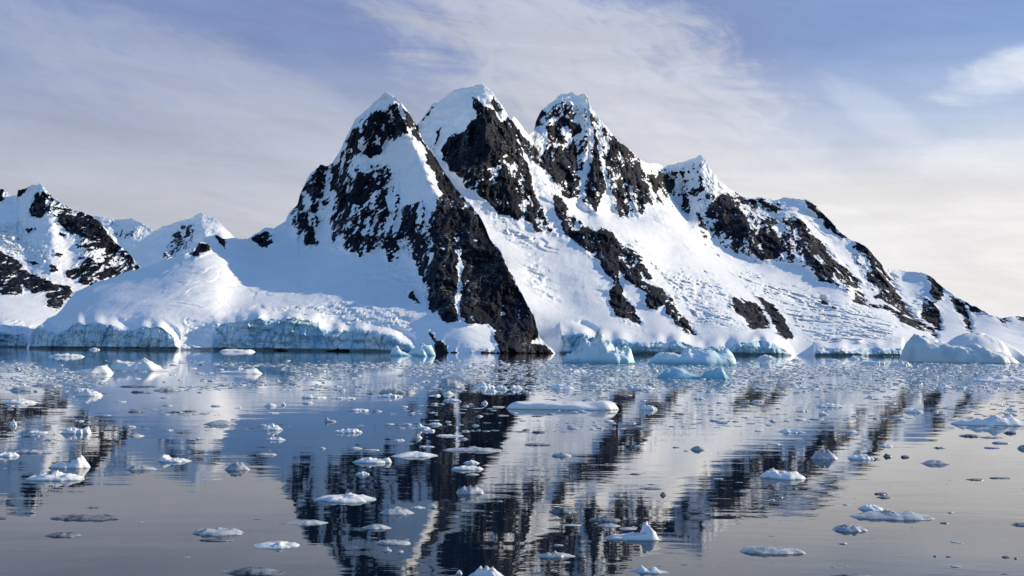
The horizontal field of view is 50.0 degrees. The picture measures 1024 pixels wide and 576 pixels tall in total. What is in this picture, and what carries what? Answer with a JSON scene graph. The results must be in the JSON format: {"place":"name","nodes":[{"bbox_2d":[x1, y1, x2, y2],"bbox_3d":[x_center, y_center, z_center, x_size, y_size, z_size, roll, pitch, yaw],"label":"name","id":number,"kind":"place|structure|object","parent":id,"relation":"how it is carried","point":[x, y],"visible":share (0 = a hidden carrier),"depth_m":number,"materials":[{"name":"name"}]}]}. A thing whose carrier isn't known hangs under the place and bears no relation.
{"place":"outdoors","nodes":[
{"label":"outdoors","id":0,"kind":"place"},
{"bbox_2d":[0,183,139,347],"bbox_3d":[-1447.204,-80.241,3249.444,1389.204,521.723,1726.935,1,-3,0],"label":"mountain","id":1,"kind":"structure","parent":0,"point":[55,255],"depth_m":3161.09,"materials":[{"name":"snow"}]},
{"bbox_2d":[94,216,152,251],"bbox_3d":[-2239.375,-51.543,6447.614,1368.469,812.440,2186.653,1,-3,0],"label":"distant peaks","id":2,"kind":"object","parent":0,"point":[127,235],"visible":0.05,"depth_m":6626.78,"materials":[{"name":"snow"}]},
{"bbox_2d":[128,213,234,267],"bbox_3d":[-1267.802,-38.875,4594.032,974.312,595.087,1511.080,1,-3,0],"label":"distant peaks","id":3,"kind":"object","parent":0,"point":[185,236],"visible":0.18,"depth_m":4686.03,"materials":[{"name":"snow"}]},
{"bbox_2d":[27,92,555,353],"bbox_3d":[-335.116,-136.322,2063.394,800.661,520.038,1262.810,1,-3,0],"label":"mountain","id":4,"kind":"structure","parent":0,"point":[378,240],"depth_m":1792.57,"materials":[{"name":"snow"}]},
{"bbox_2d":[0,347,1023,575],"bbox_3d":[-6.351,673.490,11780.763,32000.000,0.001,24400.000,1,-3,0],"label":"sea water","id":5,"kind":"structure","parent":0,"point":[164,510],"depth_m":35.95,"materials":[{"name":"blue liquid"}]},
{"bbox_2d":[0,452,18,456],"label":"ice floe","id":6,"kind":"object","parent":5,"relation":"on","point":[9,454],"visible":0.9,"depth_m":39.62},
{"bbox_2d":[4,398,36,403],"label":"ice floe","id":7,"kind":"object","parent":5,"relation":"on","point":[20,401],"visible":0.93,"depth_m":76.19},
{"bbox_2d":[8,387,34,390],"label":"ice floe","id":8,"kind":"object","parent":5,"relation":"on","point":[22,389],"visible":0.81,"depth_m":97.71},
{"bbox_2d":[12,449,55,452],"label":"ice floe","id":9,"kind":"object","parent":5,"relation":"on","point":[32,451],"visible":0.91,"depth_m":41.08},
{"bbox_2d":[27,431,47,433],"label":"ice floe","id":10,"kind":"object","parent":5,"relation":"on","point":[35,432],"visible":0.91,"depth_m":50.27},
{"bbox_2d":[33,382,62,385],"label":"ice floe","id":11,"kind":"object","parent":5,"relation":"on","point":[48,384],"visible":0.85,"depth_m":110.03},
{"bbox_2d":[26,470,84,480],"bbox_3d":[-13.737,5.682,33.071,1.751,0.369,0.933,1,-3,0],"label":"ice floe","id":12,"kind":"object","parent":5,"relation":"on","point":[57,475],"visible":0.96,"depth_m":32.78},
{"bbox_2d":[45,532,80,536],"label":"ice floe","id":13,"kind":"object","parent":5,"relation":"on","point":[64,534],"visible":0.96,"depth_m":23.14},
{"bbox_2d":[47,353,83,356],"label":"ice floe","id":14,"kind":"object","parent":5,"relation":"on","point":[66,355],"visible":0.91,"depth_m":416.49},
{"bbox_2d":[48,455,89,468],"bbox_3d":[-14.606,5.818,36.308,1.318,0.632,0.779,1,-3,0],"label":"ice floe","id":15,"kind":"object","parent":5,"relation":"on","point":[80,461],"visible":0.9,"depth_m":36.08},
{"bbox_2d":[59,426,90,433],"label":"ice floe","id":16,"kind":"object","parent":5,"relation":"on","point":[74,430],"visible":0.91,"depth_m":50.25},
{"bbox_2d":[49,514,122,520],"bbox_3d":[-9.939,5.365,25.619,1.727,0.167,0.758,1,-3,0],"label":"ice floe","id":17,"kind":"object","parent":5,"relation":"on","point":[76,517],"visible":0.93,"depth_m":25.46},
{"bbox_2d":[75,388,102,395],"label":"ice floe","id":18,"kind":"object","parent":5,"relation":"on","point":[87,392],"visible":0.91,"depth_m":88.43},
{"bbox_2d":[74,365,113,373],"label":"ice floe","id":19,"kind":"object","parent":5,"relation":"on","point":[102,369],"visible":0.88,"depth_m":161.15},
{"bbox_2d":[128,433,143,436],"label":"ice floe","id":20,"kind":"object","parent":5,"relation":"on","point":[135,435],"visible":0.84,"depth_m":49.11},
{"bbox_2d":[120,385,157,386],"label":"ice floe","id":21,"kind":"object","parent":5,"relation":"on","point":[138,386],"visible":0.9,"depth_m":109.69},
{"bbox_2d":[110,358,170,370],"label":"ice floe","id":22,"kind":"object","parent":5,"relation":"on","point":[144,364],"visible":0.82,"depth_m":182.05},
{"bbox_2d":[126,464,156,469],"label":"ice floe","id":23,"kind":"object","parent":5,"relation":"on","point":[138,467],"visible":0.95,"depth_m":35.75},
{"bbox_2d":[153,387,183,390],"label":"ice floe","id":24,"kind":"object","parent":5,"relation":"on","point":[169,389],"visible":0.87,"depth_m":100.83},
{"bbox_2d":[158,454,190,462],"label":"ice floe","id":25,"kind":"object","parent":5,"relation":"on","point":[166,458],"visible":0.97,"depth_m":38.36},
{"bbox_2d":[199,538,233,540],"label":"ice floe","id":26,"kind":"object","parent":5,"relation":"on","point":[216,539],"visible":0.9,"depth_m":22.78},
{"bbox_2d":[192,527,242,535],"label":"ice floe","id":27,"kind":"object","parent":5,"relation":"on","point":[219,531],"visible":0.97,"depth_m":23.58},
{"bbox_2d":[203,420,236,424],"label":"ice floe","id":28,"kind":"object","parent":5,"relation":"on","point":[221,422],"visible":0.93,"depth_m":57.10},
{"bbox_2d":[219,349,254,351],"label":"ice floe","id":29,"kind":"object","parent":5,"relation":"on","point":[234,350],"visible":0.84,"depth_m":1053.31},
{"bbox_2d":[225,461,249,469],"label":"ice floe","id":30,"kind":"object","parent":5,"relation":"on","point":[237,466],"visible":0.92,"depth_m":36.00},
{"bbox_2d":[215,367,261,373],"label":"ice floe","id":31,"kind":"object","parent":5,"relation":"on","point":[252,370],"visible":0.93,"depth_m":169.33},
{"bbox_2d":[221,567,284,574],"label":"ice floe","id":32,"kind":"object","parent":5,"relation":"on","point":[255,571],"visible":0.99,"depth_m":19.49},
{"bbox_2d":[256,453,275,454],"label":"ice floe","id":33,"kind":"object","parent":5,"relation":"on","point":[265,454],"visible":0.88,"depth_m":41.06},
{"bbox_2d":[263,423,281,429],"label":"ice floe","id":34,"kind":"object","parent":5,"relation":"on","point":[271,426],"visible":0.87,"depth_m":53.64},
{"bbox_2d":[266,437,284,440],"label":"ice floe","id":35,"kind":"object","parent":5,"relation":"on","point":[276,439],"visible":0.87,"depth_m":47.75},
{"bbox_2d":[253,541,299,548],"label":"ice floe","id":36,"kind":"object","parent":5,"relation":"on","point":[276,545],"visible":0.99,"depth_m":22.12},
{"bbox_2d":[287,520,327,524],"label":"ice floe","id":37,"kind":"object","parent":5,"relation":"on","point":[308,522],"visible":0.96,"depth_m":25.07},
{"bbox_2d":[302,395,325,397],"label":"ice floe","id":38,"kind":"object","parent":5,"relation":"on","point":[309,396],"visible":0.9,"depth_m":88.46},
{"bbox_2d":[324,417,335,421],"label":"ice floe","id":39,"kind":"object","parent":5,"relation":"on","point":[327,419],"visible":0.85,"depth_m":60.18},
{"bbox_2d":[331,397,355,398],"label":"ice floe","id":40,"kind":"object","parent":5,"relation":"on","point":[344,398],"visible":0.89,"depth_m":88.03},
{"bbox_2d":[313,492,375,502],"bbox_3d":[-4.436,5.578,29.118,1.666,0.260,1.173,1,-3,0],"label":"ice floe","id":41,"kind":"object","parent":5,"relation":"on","point":[349,497],"visible":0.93,"depth_m":28.93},
{"bbox_2d":[334,428,362,432],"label":"ice floe","id":42,"kind":"object","parent":5,"relation":"on","point":[348,430],"visible":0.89,"depth_m":52.38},
{"bbox_2d":[351,409,368,410],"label":"ice floe","id":43,"kind":"object","parent":5,"relation":"on","point":[359,410],"visible":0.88,"depth_m":70.93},
{"bbox_2d":[355,471,368,474],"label":"ice floe","id":44,"kind":"object","parent":5,"relation":"on","point":[362,473],"visible":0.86,"depth_m":34.93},
{"bbox_2d":[352,457,391,463],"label":"ice floe","id":45,"kind":"object","parent":5,"relation":"on","point":[370,460],"visible":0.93,"depth_m":38.65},
{"bbox_2d":[362,524,390,528],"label":"ice floe","id":46,"kind":"object","parent":5,"relation":"on","point":[376,526],"visible":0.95,"depth_m":24.50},
{"bbox_2d":[377,393,401,396],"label":"ice floe","id":47,"kind":"object","parent":5,"relation":"on","point":[389,395],"visible":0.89,"depth_m":91.71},
{"bbox_2d":[376,539,410,544],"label":"ice floe","id":48,"kind":"object","parent":5,"relation":"on","point":[394,542],"visible":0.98,"depth_m":22.57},
{"bbox_2d":[380,506,413,514],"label":"ice floe","id":49,"kind":"object","parent":5,"relation":"on","point":[395,510],"visible":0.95,"depth_m":26.74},
{"bbox_2d":[379,388,414,393],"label":"ice floe","id":50,"kind":"object","parent":5,"relation":"on","point":[395,391],"visible":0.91,"depth_m":99.65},
{"bbox_2d":[390,345,410,355],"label":"iceberg","id":51,"kind":"object","parent":5,"relation":"on","point":[396,351],"visible":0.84,"depth_m":663.71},
{"bbox_2d":[390,451,437,457],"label":"ice floe","id":52,"kind":"object","parent":5,"relation":"on","point":[414,454],"visible":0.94,"depth_m":41.01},
{"bbox_2d":[411,506,424,508],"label":"ice floe","id":53,"kind":"object","parent":5,"relation":"on","point":[417,507],"visible":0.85,"depth_m":27.69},
{"bbox_2d":[408,343,435,355],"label":"iceberg","id":54,"kind":"object","parent":5,"relation":"on","point":[428,350],"visible":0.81,"depth_m":713.18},
{"bbox_2d":[418,348,427,356],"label":"iceberg","id":55,"kind":"object","parent":5,"relation":"on","point":[421,353],"visible":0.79,"depth_m":631.65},
{"bbox_2d":[417,423,429,428],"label":"ice floe","id":56,"kind":"object","parent":5,"relation":"on","point":[420,426],"visible":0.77,"depth_m":55.23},
{"bbox_2d":[442,390,453,394],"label":"ice floe","id":57,"kind":"object","parent":5,"relation":"on","point":[448,393],"visible":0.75,"depth_m":98.20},
{"bbox_2d":[436,434,462,436],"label":"ice floe","id":58,"kind":"object","parent":5,"relation":"on","point":[445,435],"visible":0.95,"depth_m":50.73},
{"bbox_2d":[438,376,464,387],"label":"ice floe","id":59,"kind":"object","parent":5,"relation":"on","point":[447,383],"visible":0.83,"depth_m":116.46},
{"bbox_2d":[443,398,459,400],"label":"ice floe","id":60,"kind":"object","parent":5,"relation":"on","point":[451,399],"visible":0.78,"depth_m":86.04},
{"bbox_2d":[451,465,483,469],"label":"ice floe","id":61,"kind":"object","parent":5,"relation":"on","point":[463,467],"visible":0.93,"depth_m":36.67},
{"bbox_2d":[456,485,483,493],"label":"ice floe","id":62,"kind":"object","parent":5,"relation":"on","point":[470,489],"visible":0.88,"depth_m":30.57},
{"bbox_2d":[463,460,479,463],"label":"ice floe","id":63,"kind":"object","parent":5,"relation":"on","point":[471,462],"visible":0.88,"depth_m":38.68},
{"bbox_2d":[444,446,503,451],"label":"ice floe","id":64,"kind":"object","parent":5,"relation":"on","point":[475,449],"visible":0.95,"depth_m":43.53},
{"bbox_2d":[473,382,494,387],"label":"ice floe","id":65,"kind":"object","parent":5,"relation":"on","point":[483,385],"visible":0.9,"depth_m":115.78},
{"bbox_2d":[469,566,503,575],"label":"ice floe","id":66,"kind":"object","parent":5,"relation":"on","point":[485,571],"visible":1,"depth_m":19.36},
{"bbox_2d":[0,359,1023,575],"bbox_3d":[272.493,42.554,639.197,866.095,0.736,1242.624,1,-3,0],"label":"brash ice","id":67,"kind":"structure","parent":5,"relation":"on","point":[652,384],"depth_m":145.89,"materials":[{"name":"ice"}]},
{"bbox_2d":[510,385,521,388],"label":"ice floe","id":68,"kind":"object","parent":5,"relation":"on","point":[516,387],"visible":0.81,"depth_m":113.28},
{"bbox_2d":[525,443,551,445],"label":"ice floe","id":69,"kind":"object","parent":5,"relation":"on","point":[536,444],"visible":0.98,"depth_m":46.41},
{"bbox_2d":[535,551,574,557],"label":"ice floe","id":70,"kind":"object","parent":5,"relation":"on","point":[554,554],"visible":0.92,"depth_m":21.34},
{"bbox_2d":[551,452,570,456],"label":"ice floe","id":71,"kind":"object","parent":5,"relation":"on","point":[561,454],"visible":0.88,"depth_m":41.75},
{"bbox_2d":[549,383,573,388],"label":"ice floe","id":72,"kind":"object","parent":5,"relation":"on","point":[561,386],"visible":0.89,"depth_m":114.82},
{"bbox_2d":[506,400,618,409],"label":"ice floe","id":73,"kind":"object","parent":5,"relation":"on","point":[593,405],"visible":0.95,"depth_m":74.81,"materials":[{"name":"ice"}]},
{"bbox_2d":[549,506,577,513],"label":"ice floe","id":74,"kind":"object","parent":5,"relation":"on","point":[558,509],"visible":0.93,"depth_m":27.15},
{"bbox_2d":[562,524,579,525],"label":"ice floe","id":75,"kind":"object","parent":5,"relation":"on","point":[571,525],"visible":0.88,"depth_m":25.20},
{"bbox_2d":[565,368,586,372],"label":"ice floe","id":76,"kind":"object","parent":5,"relation":"on","point":[578,370],"visible":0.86,"depth_m":202.26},
{"bbox_2d":[587,384,610,385],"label":"ice floe","id":77,"kind":"object","parent":5,"relation":"on","point":[598,385],"visible":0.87,"depth_m":126.33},
{"bbox_2d":[564,329,634,363],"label":"iceberg","id":78,"kind":"object","parent":5,"relation":"on","point":[598,348],"visible":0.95,"depth_m":353.90,"materials":[{"name":"ice"}]},
{"bbox_2d":[589,516,620,521],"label":"ice floe","id":79,"kind":"object","parent":5,"relation":"on","point":[604,519],"visible":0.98,"depth_m":25.91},
{"bbox_2d":[597,523,619,526],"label":"ice floe","id":80,"kind":"object","parent":5,"relation":"on","point":[609,525],"visible":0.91,"depth_m":25.14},
{"bbox_2d":[619,527,635,529],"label":"ice floe","id":81,"kind":"object","parent":5,"relation":"on","point":[627,528],"visible":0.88,"depth_m":24.74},
{"bbox_2d":[607,521,659,540],"bbox_3d":[2.607,5.279,23.562,1.139,0.539,0.592,1,-3,0],"label":"ice floe","id":82,"kind":"object","parent":5,"relation":"on","point":[647,532],"visible":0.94,"depth_m":23.38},
{"bbox_2d":[630,386,653,388],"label":"ice floe","id":83,"kind":"object","parent":5,"relation":"on","point":[643,387],"visible":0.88,"depth_m":116.93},
{"bbox_2d":[629,565,667,573],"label":"ice floe","id":84,"kind":"object","parent":5,"relation":"on","point":[651,570],"visible":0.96,"depth_m":19.92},
{"bbox_2d":[640,405,656,409],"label":"ice floe","id":85,"kind":"object","parent":5,"relation":"on","point":[648,407],"visible":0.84,"depth_m":75.39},
{"bbox_2d":[639,487,660,489],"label":"ice floe","id":86,"kind":"object","parent":5,"relation":"on","point":[649,488],"visible":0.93,"depth_m":32.03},
{"bbox_2d":[656,367,699,378],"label":"iceberg","id":87,"kind":"object","parent":5,"relation":"on","point":[675,373],"visible":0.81,"depth_m":165.28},
{"bbox_2d":[647,346,736,364],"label":"iceberg","id":88,"kind":"object","parent":5,"relation":"on","point":[693,355],"visible":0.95,"depth_m":348.15,"materials":[{"name":"ice"}]},
{"bbox_2d":[690,446,705,449],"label":"ice floe","id":89,"kind":"object","parent":5,"relation":"on","point":[697,448],"visible":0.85,"depth_m":44.98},
{"bbox_2d":[698,367,730,378],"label":"iceberg","id":90,"kind":"object","parent":5,"relation":"on","point":[717,373],"visible":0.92,"depth_m":164.22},
{"bbox_2d":[757,354,775,358],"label":"ice floe","id":91,"kind":"object","parent":5,"relation":"on","point":[764,356],"visible":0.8,"depth_m":719.86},
{"bbox_2d":[739,546,805,554],"bbox_3d":[5.234,5.300,22.110,1.318,0.186,0.642,1,-3,0],"label":"ice floe","id":92,"kind":"object","parent":5,"relation":"on","point":[767,550],"visible":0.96,"depth_m":21.97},
{"bbox_2d":[759,468,805,479],"bbox_3d":[8.669,5.999,35.216,1.444,0.427,1.146,1,-3,0],"label":"ice floe","id":93,"kind":"object","parent":5,"relation":"on","point":[772,473],"visible":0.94,"depth_m":34.97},
{"bbox_2d":[778,429,805,432],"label":"ice floe","id":94,"kind":"object","parent":5,"relation":"on","point":[790,431],"visible":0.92,"depth_m":55.22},
{"bbox_2d":[811,449,838,458],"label":"ice floe","id":95,"kind":"object","parent":5,"relation":"on","point":[824,454],"visible":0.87,"depth_m":41.65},
{"bbox_2d":[816,403,842,407],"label":"ice floe","id":96,"kind":"object","parent":5,"relation":"on","point":[831,405],"visible":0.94,"depth_m":81.55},
{"bbox_2d":[827,574,869,575],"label":"ice floe","id":97,"kind":"object","parent":5,"relation":"on","point":[848,575],"visible":1,"depth_m":19.71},
{"bbox_2d":[832,524,867,531],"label":"ice floe","id":98,"kind":"object","parent":5,"relation":"on","point":[847,528],"visible":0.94,"depth_m":24.80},
{"bbox_2d":[843,429,856,432],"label":"ice floe","id":99,"kind":"object","parent":5,"relation":"on","point":[852,431],"visible":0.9,"depth_m":55.85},
{"bbox_2d":[849,355,867,359],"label":"ice floe","id":100,"kind":"object","parent":5,"relation":"on","point":[857,357],"visible":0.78,"depth_m":758.97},
{"bbox_2d":[848,454,873,459],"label":"ice floe","id":101,"kind":"object","parent":5,"relation":"on","point":[861,457],"visible":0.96,"depth_m":41.61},
{"bbox_2d":[857,504,883,510],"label":"ice floe","id":102,"kind":"object","parent":5,"relation":"on","point":[871,507],"visible":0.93,"depth_m":28.14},
{"bbox_2d":[860,361,885,363],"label":"ice floe","id":103,"kind":"object","parent":5,"relation":"on","point":[872,362],"visible":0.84,"depth_m":421.55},
{"bbox_2d":[874,492,888,494],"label":"ice floe","id":104,"kind":"object","parent":5,"relation":"on","point":[881,493],"visible":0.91,"depth_m":31.28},
{"bbox_2d":[849,509,933,519],"bbox_3d":[9.315,5.592,27.042,2.048,0.239,1.167,1,-3,0],"label":"ice floe","id":105,"kind":"object","parent":5,"relation":"on","point":[885,514],"visible":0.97,"depth_m":26.72,"materials":[{"name":"ice"}]},
{"bbox_2d":[889,361,911,365],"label":"ice floe","id":106,"kind":"object","parent":5,"relation":"on","point":[902,363],"visible":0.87,"depth_m":373.79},
{"bbox_2d":[904,409,923,412],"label":"ice floe","id":107,"kind":"object","parent":5,"relation":"on","point":[913,411],"visible":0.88,"depth_m":75.19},
{"bbox_2d":[920,460,948,464],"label":"ice floe","id":108,"kind":"object","parent":5,"relation":"on","point":[937,462],"visible":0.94,"depth_m":40.05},
{"bbox_2d":[935,384,950,387],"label":"ice floe","id":109,"kind":"object","parent":5,"relation":"on","point":[942,386],"visible":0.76,"depth_m":130.45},
{"bbox_2d":[900,334,1019,363],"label":"iceberg","id":110,"kind":"object","parent":5,"relation":"on","point":[918,348],"visible":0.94,"depth_m":516.60,"materials":[{"name":"ice"}]},
{"bbox_2d":[959,434,980,436],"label":"ice floe","id":111,"kind":"object","parent":5,"relation":"on","point":[968,435],"visible":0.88,"depth_m":53.70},
{"bbox_2d":[947,331,1023,361],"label":"iceberg","id":112,"kind":"object","parent":5,"relation":"on","point":[991,343],"visible":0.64,"depth_m":667.12,"materials":[{"name":"ice"}]},
{"bbox_2d":[951,414,1023,425],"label":"ice floe","id":113,"kind":"object","parent":5,"relation":"on","point":[996,420],"visible":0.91,"depth_m":62.21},
{"bbox_2d":[983,364,1004,366],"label":"ice floe","id":114,"kind":"object","parent":5,"relation":"on","point":[991,365],"visible":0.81,"depth_m":368.19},
{"bbox_2d":[969,375,1023,381],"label":"ice floe","id":115,"kind":"object","parent":5,"relation":"on","point":[998,378],"visible":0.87,"depth_m":164.90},
{"bbox_2d":[992,441,1009,443],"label":"ice floe","id":116,"kind":"object","parent":5,"relation":"on","point":[996,442],"visible":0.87,"depth_m":49.67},
{"bbox_2d":[990,477,1012,478],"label":"ice floe","id":117,"kind":"object","parent":5,"relation":"on","point":[1000,478],"visible":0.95,"depth_m":35.62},
{"bbox_2d":[1010,522,1023,525],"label":"ice floe","id":118,"kind":"object","parent":5,"relation":"on","point":[1017,524],"visible":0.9,"depth_m":25.83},
{"bbox_2d":[0,0,1023,317],"label":"sky","id":119,"kind":"structure","parent":0,"point":[902,121],"materials":[{"name":"blue"}]},
{"bbox_2d":[417,84,1023,356],"bbox_3d":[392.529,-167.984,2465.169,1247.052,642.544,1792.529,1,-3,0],"label":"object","id":120,"kind":"object","parent":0,"point":[592,224],"visible":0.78,"depth_m":2259.73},
{"bbox_2d":[1000,316,1023,331],"bbox_3d":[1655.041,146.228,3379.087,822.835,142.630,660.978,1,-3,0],"label":"snow hill","id":121,"kind":"structure","parent":0,"point":[1016,322],"depth_m":3498.99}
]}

